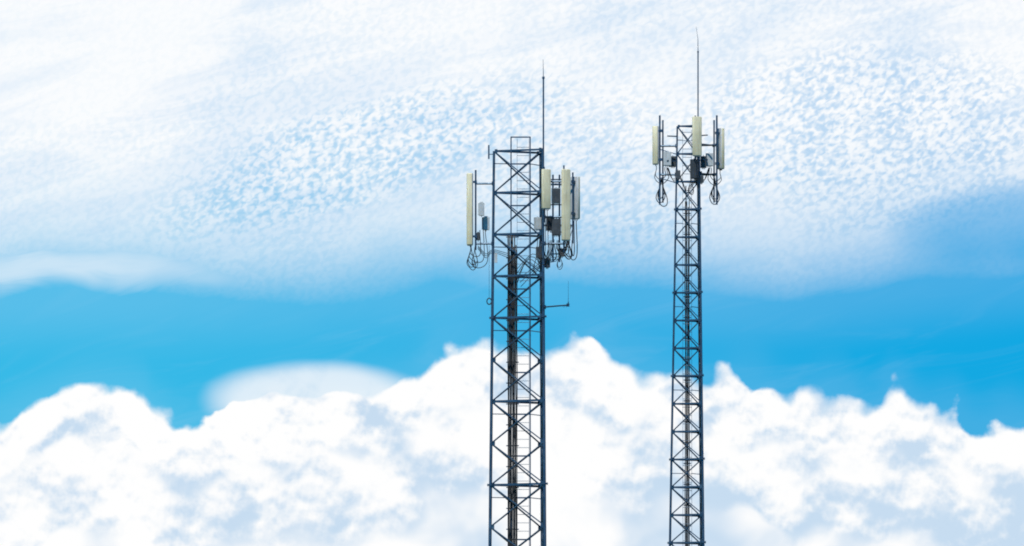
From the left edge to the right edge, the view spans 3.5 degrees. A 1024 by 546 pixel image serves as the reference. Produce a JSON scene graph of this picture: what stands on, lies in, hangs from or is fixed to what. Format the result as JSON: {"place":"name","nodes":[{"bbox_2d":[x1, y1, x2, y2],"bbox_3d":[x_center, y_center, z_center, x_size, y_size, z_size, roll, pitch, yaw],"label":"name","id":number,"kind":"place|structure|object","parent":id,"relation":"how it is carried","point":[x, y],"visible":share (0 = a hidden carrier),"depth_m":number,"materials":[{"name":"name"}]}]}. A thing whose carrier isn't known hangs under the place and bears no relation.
{"place":"outdoors","nodes":[
{"label":"outdoors","id":0,"kind":"place"},
{"bbox_2d":[0,0,1023,545],"label":"sky","id":1,"kind":"structure","parent":0,"point":[241,302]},
{"label":"ground","id":2,"kind":"structure","parent":0,"visible":0},
{"bbox_2d":[487,67,568,545],"bbox_3d":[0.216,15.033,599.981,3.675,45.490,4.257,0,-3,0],"label":"lattice tower","id":3,"kind":"structure","parent":2,"relation":"on","point":[541,403],"depth_m":600.82,"materials":[{"name":"metal"}]},
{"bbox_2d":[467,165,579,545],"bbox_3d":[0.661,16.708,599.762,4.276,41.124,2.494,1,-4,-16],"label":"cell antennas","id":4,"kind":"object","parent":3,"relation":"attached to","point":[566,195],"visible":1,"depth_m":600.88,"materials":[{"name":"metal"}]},
{"bbox_2d":[667,28,705,545],"bbox_3d":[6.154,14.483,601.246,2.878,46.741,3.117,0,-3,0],"label":"lattice tower","id":5,"kind":"structure","parent":2,"relation":"on","point":[699,404],"depth_m":601.82,"materials":[{"name":"metal"}]},
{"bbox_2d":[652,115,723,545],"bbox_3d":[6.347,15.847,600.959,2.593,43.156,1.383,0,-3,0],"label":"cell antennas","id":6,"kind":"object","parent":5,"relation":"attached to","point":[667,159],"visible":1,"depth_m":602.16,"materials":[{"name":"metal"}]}
]}

